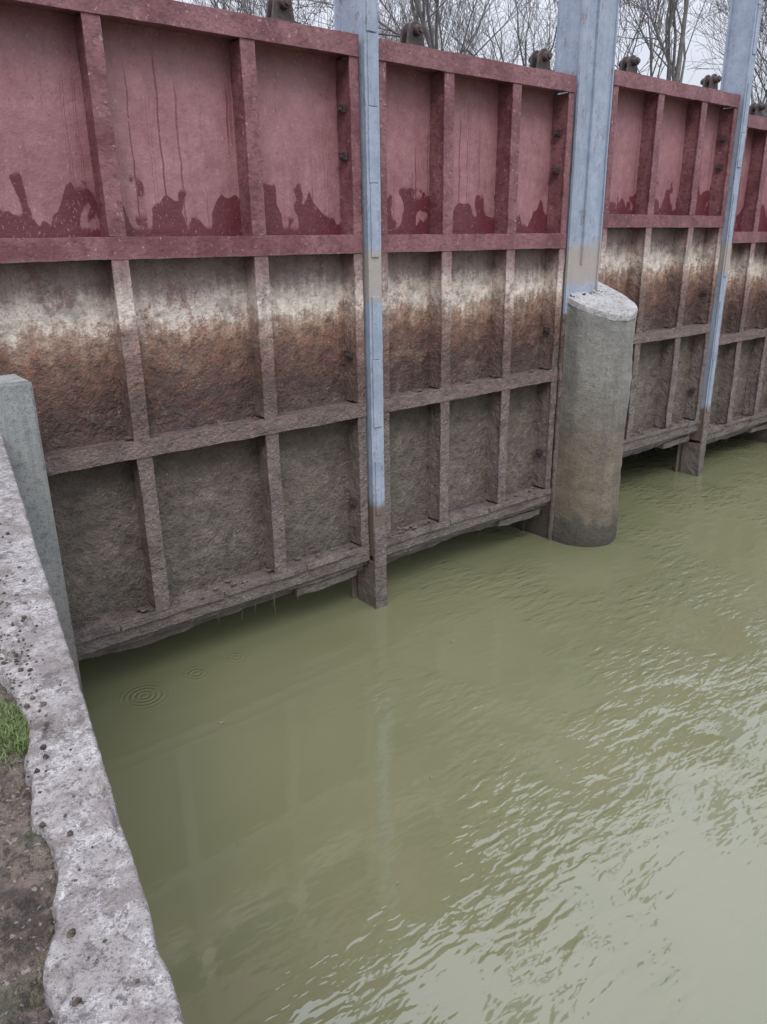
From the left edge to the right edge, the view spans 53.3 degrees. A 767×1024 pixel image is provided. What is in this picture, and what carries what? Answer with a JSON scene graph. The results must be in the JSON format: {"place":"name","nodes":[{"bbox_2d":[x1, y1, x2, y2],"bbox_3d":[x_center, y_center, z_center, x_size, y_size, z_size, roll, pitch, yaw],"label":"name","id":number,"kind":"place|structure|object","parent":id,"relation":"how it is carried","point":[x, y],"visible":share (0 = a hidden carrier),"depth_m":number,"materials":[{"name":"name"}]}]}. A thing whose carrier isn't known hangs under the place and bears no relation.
{"place":"outdoors","nodes":[
{"label":"outdoors","id":0,"kind":"place"},
{"bbox_2d":[0,691,30,790],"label":"grass","id":1,"kind":"structure","parent":0,"point":[14,724],"depth_m":1.70,"materials":[{"name":"green plant"}]},
{"bbox_2d":[0,683,57,1023],"bbox_3d":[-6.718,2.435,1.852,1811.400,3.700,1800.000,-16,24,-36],"label":"ground","id":2,"kind":"structure","parent":0,"point":[28,878],"depth_m":1.27,"materials":[{"name":"soil"}]},
{"bbox_2d":[0,434,185,1023],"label":"coping and wall","id":3,"kind":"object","parent":2,"relation":"on","point":[98,902],"visible":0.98,"depth_m":1.40,"materials":[{"name":"concrete"}]},
{"bbox_2d":[0,522,138,1006],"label":"soil crumbs","id":4,"kind":"object","parent":3,"relation":"on","point":[75,1001],"visible":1,"depth_m":1.73,"materials":[{"name":"soil"}]},
{"bbox_2d":[177,0,333,27],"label":"bare tree","id":5,"kind":"object","parent":2,"relation":"on","point":[238,8],"visible":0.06,"depth_m":29.57,"materials":[{"name":"brown plant"}]},
{"bbox_2d":[205,0,460,44],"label":"bare tree","id":6,"kind":"object","parent":2,"relation":"on","point":[215,4],"visible":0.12,"depth_m":20.94,"materials":[{"name":"brown plant"}]},
{"bbox_2d":[217,0,450,49],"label":"bare tree","id":7,"kind":"object","parent":2,"relation":"on","point":[420,12],"visible":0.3,"depth_m":16.44,"materials":[{"name":"brown plant"}]},
{"bbox_2d":[321,0,527,65],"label":"bare tree","id":8,"kind":"object","parent":2,"relation":"on","point":[392,38],"visible":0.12,"depth_m":34.93,"materials":[{"name":"brown plant"}]},
{"bbox_2d":[378,0,557,62],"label":"bare tree","id":9,"kind":"object","parent":2,"relation":"on","point":[472,37],"visible":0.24,"depth_m":24.21,"materials":[{"name":"grey plant"}]},
{"bbox_2d":[384,0,636,69],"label":"bare tree","id":10,"kind":"object","parent":2,"relation":"on","point":[517,20],"visible":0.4,"depth_m":27.19,"materials":[{"name":"grey plant"}]},
{"bbox_2d":[434,0,727,72],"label":"bare tree","id":11,"kind":"object","parent":2,"relation":"on","point":[631,43],"visible":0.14,"depth_m":29.27,"materials":[{"name":"brown plant"}]},
{"bbox_2d":[553,0,728,82],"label":"bare tree","id":12,"kind":"object","parent":2,"relation":"on","point":[673,71],"visible":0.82,"depth_m":19.69,"materials":[{"name":"grey plant"}]},
{"bbox_2d":[670,0,766,116],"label":"bare tree","id":13,"kind":"object","parent":2,"relation":"on","point":[755,87],"visible":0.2,"depth_m":27.50,"materials":[{"name":"brown plant"}]},
{"bbox_2d":[678,0,766,117],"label":"bare tree","id":14,"kind":"object","parent":2,"relation":"on","point":[761,30],"visible":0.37,"depth_m":24.84,"materials":[{"name":"brown plant"}]},
{"bbox_2d":[0,374,84,698],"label":"concrete abutment","id":15,"kind":"object","parent":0,"point":[19,430],"visible":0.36,"depth_m":4.50,"materials":[{"name":"grey concrete"}]},
{"bbox_2d":[79,437,766,1023],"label":"water","id":16,"kind":"structure","parent":0,"point":[573,831],"depth_m":4.77,"materials":[{"name":"green liquid"}]},
{"bbox_2d":[333,0,386,608],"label":"guide post","id":17,"kind":"object","parent":16,"relation":"in","point":[369,581],"visible":0.6,"depth_m":6.08,"materials":[{"name":"blue metal"}]},
{"bbox_2d":[378,21,576,562],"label":"sluice gate","id":18,"kind":"structure","parent":17,"relation":"attached to","point":[475,154],"depth_m":7.03,"materials":[{"name":"paint"}]},
{"bbox_2d":[675,0,762,476],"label":"guide post","id":19,"kind":"object","parent":16,"relation":"in","point":[743,26],"visible":0.64,"depth_m":9.43,"materials":[{"name":"blue metal"}]},
{"bbox_2d":[598,55,740,459],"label":"sluice gate","id":20,"kind":"structure","parent":19,"relation":"attached to","point":[670,149],"depth_m":9.19,"materials":[{"name":"metal"}]},
{"bbox_2d":[691,102,766,443],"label":"sluice gate","id":21,"kind":"structure","parent":19,"relation":"attached to","point":[738,405],"depth_m":10.74,"materials":[{"name":"paint"}]},
{"bbox_2d":[174,0,766,104],"label":"sky","id":22,"kind":"structure","parent":0,"point":[693,51],"materials":[{"name":"white"}]},
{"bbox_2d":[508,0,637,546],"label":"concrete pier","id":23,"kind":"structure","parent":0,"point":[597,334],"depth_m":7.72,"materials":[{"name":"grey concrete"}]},
{"bbox_3d":[6.632,-3.925,15.960,29.060,5.900,6.050,-16,24,-36],"label":"concrete","id":24,"kind":"object","parent":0,"visible":0},
{"bbox_2d":[0,0,369,661],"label":"sluice gate","id":25,"kind":"structure","parent":24,"relation":"attached to","point":[182,348],"depth_m":5.38,"materials":[{"name":"paint"}]}
]}

